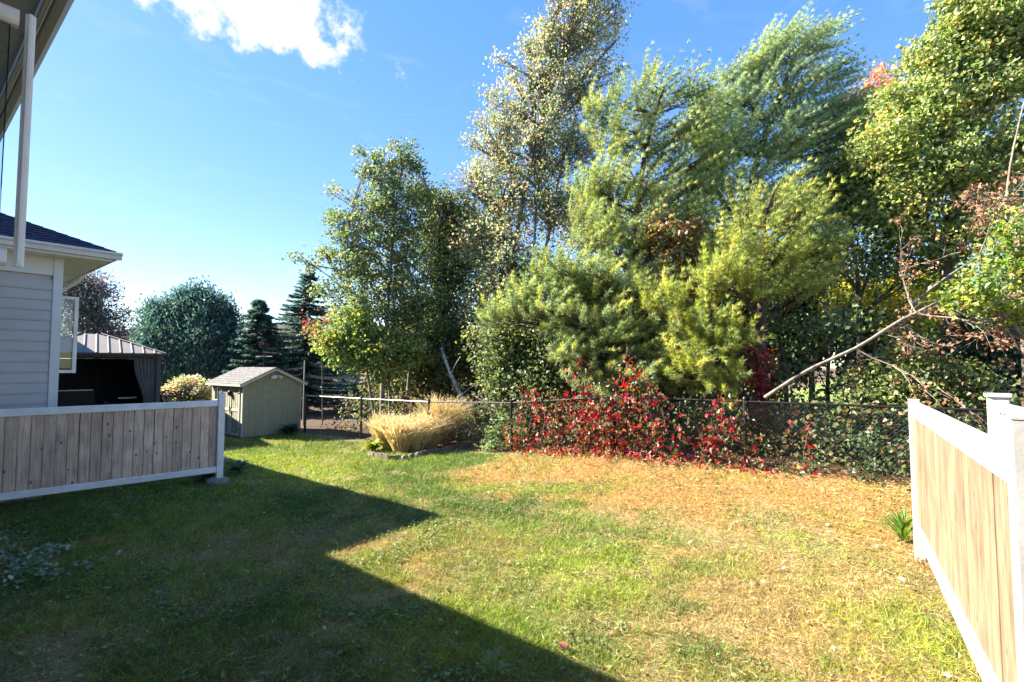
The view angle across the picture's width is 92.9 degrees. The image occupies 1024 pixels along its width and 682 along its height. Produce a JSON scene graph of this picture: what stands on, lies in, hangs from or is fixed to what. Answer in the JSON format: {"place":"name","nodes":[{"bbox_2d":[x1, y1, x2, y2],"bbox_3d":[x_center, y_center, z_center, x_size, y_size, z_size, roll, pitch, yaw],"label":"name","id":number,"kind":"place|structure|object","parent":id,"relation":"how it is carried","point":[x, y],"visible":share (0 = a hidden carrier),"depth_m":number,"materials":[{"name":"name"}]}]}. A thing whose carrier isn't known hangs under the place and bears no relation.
{"place":"outdoors","nodes":[
{"label":"outdoors","id":0,"kind":"place"},
{"bbox_2d":[0,0,73,267],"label":"house","id":1,"kind":"structure","parent":0,"point":[29,29],"depth_m":2.74,"materials":[{"name":"grey"}]},
{"bbox_2d":[0,2,35,267],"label":"window","id":2,"kind":"structure","parent":1,"relation":"in","point":[9,15],"depth_m":2.25,"materials":[{"name":"white plastic"}]},
{"bbox_2d":[0,368,987,681],"bbox_3d":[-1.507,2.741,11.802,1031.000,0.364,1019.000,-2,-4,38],"label":"ground","id":3,"kind":"structure","parent":0,"point":[344,436],"depth_m":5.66,"materials":[{"name":"green plant"}]},
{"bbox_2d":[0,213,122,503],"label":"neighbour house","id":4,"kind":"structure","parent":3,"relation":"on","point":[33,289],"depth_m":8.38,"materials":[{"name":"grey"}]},
{"bbox_2d":[59,296,78,372],"bbox_3d":[-8.494,-0.124,9.217,0.050,1.460,0.390,-2,-4,38],"label":"window","id":5,"kind":"structure","parent":4,"relation":"in","point":[76,299],"depth_m":9.32,"materials":[{"name":"white plastic"}]},
{"bbox_2d":[0,513,148,601],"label":"variegated groundcover","id":6,"kind":"object","parent":3,"relation":"on","point":[32,560],"visible":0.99,"depth_m":5.55,"materials":[{"name":"green plant"}]},
{"bbox_2d":[55,389,136,444],"bbox_3d":[-13.034,2.259,14.818,2.450,1.588,1.100,3,-4,-41],"label":"covered grill","id":7,"kind":"object","parent":3,"relation":"on","point":[85,397],"visible":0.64,"depth_m":14.45,"materials":[{"name":"black fabric"}]},
{"bbox_2d":[61,268,140,358],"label":"plum tree","id":8,"kind":"object","parent":3,"relation":"on","point":[90,293],"visible":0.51,"depth_m":25.72,"materials":[{"name":"brown plant"}]},
{"bbox_2d":[78,326,140,358],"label":"house","id":9,"kind":"structure","parent":3,"relation":"on","point":[112,335],"depth_m":45.11,"materials":[{"name":"beige brick"}]},
{"bbox_2d":[58,332,166,439],"bbox_3d":[-13.010,1.426,14.947,3.556,3.364,3.451,3,-4,-41],"label":"gazebo","id":10,"kind":"object","parent":3,"relation":"on","point":[123,368],"visible":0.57,"depth_m":15.62,"materials":[{"name":"black fabric"}]},
{"bbox_2d":[0,392,228,500],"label":"privacy fence","id":11,"kind":"object","parent":3,"relation":"on","point":[197,438],"visible":0.96,"depth_m":8.31,"materials":[{"name":"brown wood"}]},
{"bbox_2d":[122,281,205,391],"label":"cedar tree","id":12,"kind":"object","parent":3,"relation":"on","point":[152,315],"visible":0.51,"depth_m":22.93,"materials":[{"name":"green plant"}]},
{"bbox_2d":[160,390,191,429],"bbox_3d":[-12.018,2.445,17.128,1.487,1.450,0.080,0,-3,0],"label":"shrub","id":13,"kind":"object","parent":3,"relation":"on","point":[174,396],"visible":0.23,"depth_m":17.11,"materials":[{"name":"green plant"}]},
{"bbox_2d":[160,374,211,429],"bbox_3d":[-11.651,2.402,17.484,2.432,2.467,1.814,1,-3,-16],"label":"flowering shrub","id":14,"kind":"object","parent":3,"relation":"on","point":[198,388],"visible":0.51,"depth_m":17.25,"materials":[{"name":"beige plant"}]},
{"bbox_2d":[154,275,252,388],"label":"cedar tree","id":15,"kind":"object","parent":3,"relation":"on","point":[212,322],"visible":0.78,"depth_m":23.04,"materials":[{"name":"green plant"}]},
{"bbox_2d":[184,467,226,484],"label":"hosta plant","id":16,"kind":"object","parent":3,"relation":"on","point":[207,476],"visible":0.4,"depth_m":9.58,"materials":[{"name":"green plant"}]},
{"bbox_2d":[199,455,230,462],"bbox_3d":[-7.177,2.822,11.663,1.138,0.090,0.200,-2,-3,28],"label":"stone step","id":17,"kind":"object","parent":3,"relation":"on","point":[226,459],"visible":0.15,"depth_m":11.45,"materials":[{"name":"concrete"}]},
{"bbox_2d":[223,460,248,475],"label":"hosta plant","id":18,"kind":"object","parent":3,"relation":"on","point":[235,468],"visible":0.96,"depth_m":10.30,"materials":[{"name":"green plant"}]},
{"bbox_2d":[205,367,307,437],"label":"garden shed","id":19,"kind":"structure","parent":3,"relation":"on","point":[259,401],"depth_m":16.01,"materials":[{"name":"green paint"}]},
{"bbox_2d":[214,385,220,399],"bbox_3d":[-10.022,1.769,16.542,0.500,0.500,0.038,-2,-4,38],"label":"window","id":20,"kind":"structure","parent":19,"relation":"in","point":[217,389],"depth_m":16.55,"materials":[{"name":"white glass"}]},
{"bbox_2d":[221,386,230,433],"bbox_3d":[-9.489,2.252,16.095,0.670,1.590,0.050,-2,-4,38],"label":"door","id":21,"kind":"structure","parent":19,"relation":"in","point":[225,389],"depth_m":16.00,"materials":[{"name":"beige wood"}]},
{"bbox_2d":[229,386,240,435],"bbox_3d":[-8.905,2.229,15.642,0.670,1.590,0.050,-2,-4,38],"label":"door","id":22,"kind":"structure","parent":19,"relation":"in","point":[235,400],"depth_m":15.62,"materials":[{"name":"beige wood"}]},
{"bbox_2d":[256,343,271,366],"bbox_3d":[-8.605,0.520,16.883,0.412,0.970,0.413,3,-4,-45],"label":"weathervane","id":23,"kind":"object","parent":19,"relation":"on","point":[264,345],"visible":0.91,"depth_m":16.89,"materials":[{"name":"black metal"}]},
{"bbox_2d":[209,298,311,413],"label":"spruce tree","id":24,"kind":"object","parent":3,"relation":"on","point":[259,323],"visible":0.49,"depth_m":22.76,"materials":[{"name":"green plant"}]},
{"bbox_2d":[275,423,300,435],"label":"hosta plant","id":25,"kind":"object","parent":3,"relation":"on","point":[291,428],"visible":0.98,"depth_m":15.88,"materials":[{"name":"green plant"}]},
{"bbox_2d":[242,324,358,390],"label":"house","id":26,"kind":"structure","parent":3,"relation":"on","point":[347,377],"depth_m":41.02,"materials":[{"name":"beige brick"}]},
{"bbox_2d":[302,360,304,425],"bbox_3d":[-7.926,2.039,18.516,0.064,2.600,0.050,-2,-4,38],"label":"grey pole","id":27,"kind":"object","parent":3,"relation":"on","point":[303,396],"visible":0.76,"depth_m":18.50,"materials":[{"name":"grey metal"}]},
{"bbox_2d":[262,269,362,411],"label":"spruce tree","id":28,"kind":"object","parent":3,"relation":"on","point":[297,358],"visible":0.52,"depth_m":24.06,"materials":[{"name":"green plant"}]},
{"bbox_2d":[296,306,345,424],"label":"maple tree","id":29,"kind":"object","parent":3,"relation":"on","point":[314,323],"visible":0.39,"depth_m":18.96,"materials":[{"name":"orange plant"}]},
{"bbox_2d":[281,135,447,418],"bbox_3d":[-5.254,-2.282,17.912,5.926,11.204,3.646,0,-3,0],"label":"birch tree","id":30,"kind":"object","parent":3,"relation":"on","point":[361,271],"visible":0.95,"depth_m":17.74,"materials":[{"name":"green plant"}]},
{"bbox_2d":[304,299,434,418],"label":"maple tree","id":31,"kind":"object","parent":3,"relation":"on","point":[354,344],"visible":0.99,"depth_m":16.33,"materials":[{"name":"green plant"}]},
{"bbox_2d":[357,437,388,450],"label":"hosta plant","id":32,"kind":"object","parent":3,"relation":"on","point":[372,444],"visible":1,"depth_m":12.98,"materials":[{"name":"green plant"}]},
{"bbox_2d":[361,408,408,448],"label":"ornamental grass","id":33,"kind":"object","parent":3,"relation":"on","point":[375,423],"depth_m":13.38,"materials":[{"name":"beige plant"}]},
{"bbox_2d":[378,416,426,452],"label":"ornamental grass","id":34,"kind":"object","parent":3,"relation":"on","point":[399,441],"depth_m":12.88,"materials":[{"name":"beige plant"}]},
{"bbox_2d":[389,413,444,450],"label":"ornamental grass","id":35,"kind":"object","parent":3,"relation":"on","point":[421,441],"depth_m":13.11,"materials":[{"name":"beige plant"}]},
{"bbox_2d":[409,407,457,448],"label":"ornamental grass","id":36,"kind":"object","parent":3,"relation":"on","point":[434,441],"depth_m":13.57,"materials":[{"name":"beige plant"}]},
{"bbox_2d":[367,440,499,459],"bbox_3d":[-1.744,2.921,13.109,4.028,0.185,1.184,2,-3,-32],"label":"stone edging","id":37,"kind":"object","parent":3,"relation":"on","point":[398,457],"visible":0.7,"depth_m":12.46,"materials":[{"name":"grey stone"}]},
{"bbox_2d":[388,172,494,399],"bbox_3d":[-2.473,-1.797,19.080,4.879,10.342,4.522,-2,-4,38],"label":"birch tree","id":38,"kind":"object","parent":3,"relation":"on","point":[446,278],"visible":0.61,"depth_m":18.69,"materials":[{"name":"green plant"}]},
{"bbox_2d":[407,393,477,444],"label":"ornamental grass","id":39,"kind":"object","parent":3,"relation":"on","point":[446,409],"depth_m":14.19,"materials":[{"name":"beige plant"}]},
{"bbox_2d":[0,465,914,681],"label":"clover patches","id":40,"kind":"object","parent":3,"relation":"on","point":[176,613],"visible":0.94,"depth_m":4.63,"materials":[{"name":"green plant"}]},
{"bbox_2d":[440,348,486,437],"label":"leaning birch","id":41,"kind":"object","parent":3,"relation":"on","point":[453,380],"visible":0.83,"depth_m":15.82,"materials":[{"name":"white plant"}]},
{"bbox_2d":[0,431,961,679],"bbox_3d":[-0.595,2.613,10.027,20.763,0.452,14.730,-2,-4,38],"label":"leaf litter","id":42,"kind":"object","parent":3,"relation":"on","point":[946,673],"visible":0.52,"depth_m":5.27,"materials":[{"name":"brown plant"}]},
{"bbox_2d":[0,439,979,681],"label":"fallen needles","id":43,"kind":"object","parent":3,"relation":"on","point":[779,499],"depth_m":5.54,"materials":[{"name":"plant"}]},
{"bbox_2d":[476,646,512,675],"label":"broadleaf weed","id":44,"kind":"object","parent":3,"relation":"on","point":[491,659],"visible":1,"depth_m":3.59,"materials":[{"name":"green plant"}]},
{"bbox_2d":[473,408,524,452],"bbox_3d":[-0.284,2.433,13.079,1.432,1.276,1.171,-1,-3,15],"label":"green shrub","id":45,"kind":"object","parent":3,"relation":"on","point":[489,445],"visible":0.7,"depth_m":12.93,"materials":[{"name":"green plant"}]},
{"bbox_2d":[455,308,577,442],"bbox_3d":[0.219,0.963,14.544,3.704,4.318,3.090,-2,-4,38],"label":"shrub","id":46,"kind":"object","parent":3,"relation":"on","point":[505,353],"visible":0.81,"depth_m":14.04,"materials":[{"name":"green plant"}]},
{"bbox_2d":[443,0,641,416],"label":"poplar tree","id":47,"kind":"object","parent":3,"relation":"on","point":[540,135],"visible":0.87,"depth_m":17.15,"materials":[{"name":"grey plant"}]},
{"bbox_2d":[514,235,606,428],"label":"slender tree","id":48,"kind":"object","parent":3,"relation":"on","point":[543,333],"visible":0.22,"depth_m":13.94,"materials":[{"name":"green plant"}]},
{"bbox_2d":[473,39,755,438],"bbox_3d":[3.113,-3.091,12.990,7.842,11.701,4.400,1,-3,-14],"label":"pine tree","id":49,"kind":"object","parent":3,"relation":"on","point":[587,287],"visible":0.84,"depth_m":13.10,"materials":[{"name":"green plant"}]},
{"bbox_2d":[304,393,987,478],"bbox_3d":[1.046,2.107,11.742,19.239,1.780,0.179,-2,-3,31],"label":"chain link fence","id":50,"kind":"object","parent":3,"relation":"on","point":[744,407],"visible":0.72,"depth_m":10.19,"materials":[{"name":"black metal"}]},
{"bbox_2d":[488,356,856,482],"bbox_3d":[2.567,1.538,10.349,7.705,2.600,2.098,-2,-4,38],"label":"creeper vine","id":51,"kind":"object","parent":50,"relation":"attached to","point":[595,448],"visible":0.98,"depth_m":10.62,"materials":[{"name":"red plant"}]},
{"bbox_2d":[313,358,1023,491],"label":"undergrowth","id":52,"kind":"object","parent":3,"relation":"on","point":[849,464],"visible":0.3,"depth_m":10.95,"materials":[{"name":"green plant"}]},
{"bbox_2d":[627,202,719,439],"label":"oak tree","id":53,"kind":"object","parent":3,"relation":"on","point":[681,229],"visible":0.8,"depth_m":12.44,"materials":[{"name":"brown plant"}]},
{"bbox_2d":[338,188,1020,423],"bbox_3d":[10.954,-1.638,22.841,40.418,14.395,13.092,0,-3,2],"label":"wood","id":54,"kind":"object","parent":3,"relation":"on","point":[603,361],"visible":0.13,"depth_m":19.10,"materials":[{"name":"green plant"}]},
{"bbox_2d":[632,157,871,450],"bbox_3d":[5.737,-0.991,11.566,6.018,7.308,2.672,1,-3,-12],"label":"pine tree","id":55,"kind":"object","parent":3,"relation":"on","point":[762,271],"visible":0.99,"depth_m":11.19,"materials":[{"name":"green plant"}]},
{"bbox_2d":[737,348,784,450],"bbox_3d":[5.833,1.405,11.481,0.996,2.490,1.062,0,-3,1],"label":"trunk creeper","id":56,"kind":"object","parent":55,"relation":"attached to","point":[763,384],"visible":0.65,"depth_m":11.34,"materials":[{"name":"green plant"}]},
{"bbox_2d":[671,0,890,428],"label":"pine tree","id":57,"kind":"object","parent":3,"relation":"on","point":[824,122],"visible":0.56,"depth_m":14.95,"materials":[{"name":"green plant"}]},
{"bbox_2d":[725,268,885,437],"bbox_3d":[7.413,0.397,12.665,3.727,4.703,3.398,-2,-4,38],"label":"slender tree","id":58,"kind":"object","parent":3,"relation":"on","point":[779,330],"visible":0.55,"depth_m":12.55,"materials":[{"name":"green plant"}]},
{"bbox_2d":[748,246,869,427],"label":"slender tree","id":59,"kind":"object","parent":3,"relation":"on","point":[809,361],"visible":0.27,"depth_m":14.78,"materials":[{"name":"green plant"}]},
{"bbox_2d":[774,245,922,431],"bbox_3d":[8.598,0.063,12.773,3.486,5.339,3.324,-2,-4,38],"label":"slender tree","id":60,"kind":"object","parent":3,"relation":"on","point":[832,338],"visible":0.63,"depth_m":12.84,"materials":[{"name":"green plant"}]},
{"bbox_2d":[811,404,910,474],"bbox_3d":[6.761,1.951,9.378,2.273,1.496,1.496,-1,-3,21],"label":"green shrub","id":61,"kind":"object","parent":3,"relation":"on","point":[855,441],"visible":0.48,"depth_m":9.22,"materials":[{"name":"green plant"}]},
{"bbox_2d":[773,225,954,455],"bbox_3d":[7.757,0.017,10.896,3.309,5.279,3.168,-2,-4,38],"label":"slender tree","id":62,"kind":"object","parent":3,"relation":"on","point":[846,335],"visible":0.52,"depth_m":10.77,"materials":[{"name":"green plant"}]},
{"bbox_2d":[848,60,911,420],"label":"red maple","id":63,"kind":"object","parent":3,"relation":"on","point":[882,71],"visible":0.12,"depth_m":17.70,"materials":[{"name":"grey plant"}]},
{"bbox_2d":[799,109,969,434],"bbox_3d":[10.467,-2.031,14.142,5.063,9.667,2.592,0,-3,4],"label":"maple tree","id":64,"kind":"object","parent":3,"relation":"on","point":[887,260],"visible":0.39,"depth_m":13.98,"materials":[{"name":"green plant"}]},
{"bbox_2d":[805,258,979,344],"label":"maple tree","id":65,"kind":"object","parent":3,"relation":"on","point":[866,303],"visible":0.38,"depth_m":15.84,"materials":[{"name":"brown plant"}]},
{"bbox_2d":[874,503,912,540],"bbox_3d":[4.753,2.213,5.946,0.636,0.448,0.747,-1,-3,14],"label":"strap leaf plant","id":66,"kind":"object","parent":3,"relation":"on","point":[901,527],"visible":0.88,"depth_m":5.94,"materials":[{"name":"green plant"}]},
{"bbox_2d":[831,332,1021,444],"bbox_3d":[8.596,1.182,9.897,3.422,2.832,1.923,0,-3,6],"label":"green shrub","id":67,"kind":"object","parent":3,"relation":"on","point":[944,382],"visible":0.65,"depth_m":9.76,"materials":[{"name":"green plant"}]},
{"bbox_2d":[763,158,1023,430],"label":"broken limb","id":68,"kind":"object","parent":67,"relation":"on","point":[980,209],"visible":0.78,"depth_m":9.44,"materials":[{"name":"brown plant"}]},
{"bbox_2d":[912,240,996,305],"bbox_3d":[9.936,-1.724,10.609,2.738,1.991,0.134,0,-3,-6],"label":"broken limb","id":69,"kind":"object","parent":68,"relation":"attached to","point":[915,302],"visible":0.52,"depth_m":10.46,"materials":[{"name":"grey plant"}]},
{"bbox_2d":[838,0,1023,414],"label":"maple tree","id":70,"kind":"object","parent":3,"relation":"on","point":[991,32],"visible":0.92,"depth_m":12.30,"materials":[{"name":"green plant"}]},
{"bbox_2d":[907,399,1023,681],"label":"privacy fence","id":71,"kind":"object","parent":3,"relation":"on","point":[967,484],"visible":0.99,"depth_m":3.08,"materials":[{"name":"brown wood"}]},
{"bbox_2d":[918,203,1023,394],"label":"maple tree","id":72,"kind":"object","parent":3,"relation":"on","point":[990,276],"visible":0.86,"depth_m":9.39,"materials":[{"name":"green plant"}]},
{"bbox_2d":[924,307,1022,406],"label":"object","id":73,"kind":"object","parent":3,"relation":"on","point":[979,351],"visible":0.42,"depth_m":11.12,"materials":[{"name":"green plant"}]},
{"bbox_2d":[983,393,1023,441],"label":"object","id":74,"kind":"object","parent":3,"relation":"on","point":[999,405],"visible":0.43,"depth_m":3.72,"materials":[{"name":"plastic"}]},
{"bbox_2d":[0,0,1023,367],"label":"sky","id":75,"kind":"structure","parent":0,"point":[182,139],"materials":[{"name":"blue"}]},
{"bbox_2d":[1005,102,1023,218],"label":"dead branch","id":76,"kind":"object","parent":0,"point":[1008,176],"visible":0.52,"depth_m":11.02,"materials":[{"name":"wood"}]}
]}

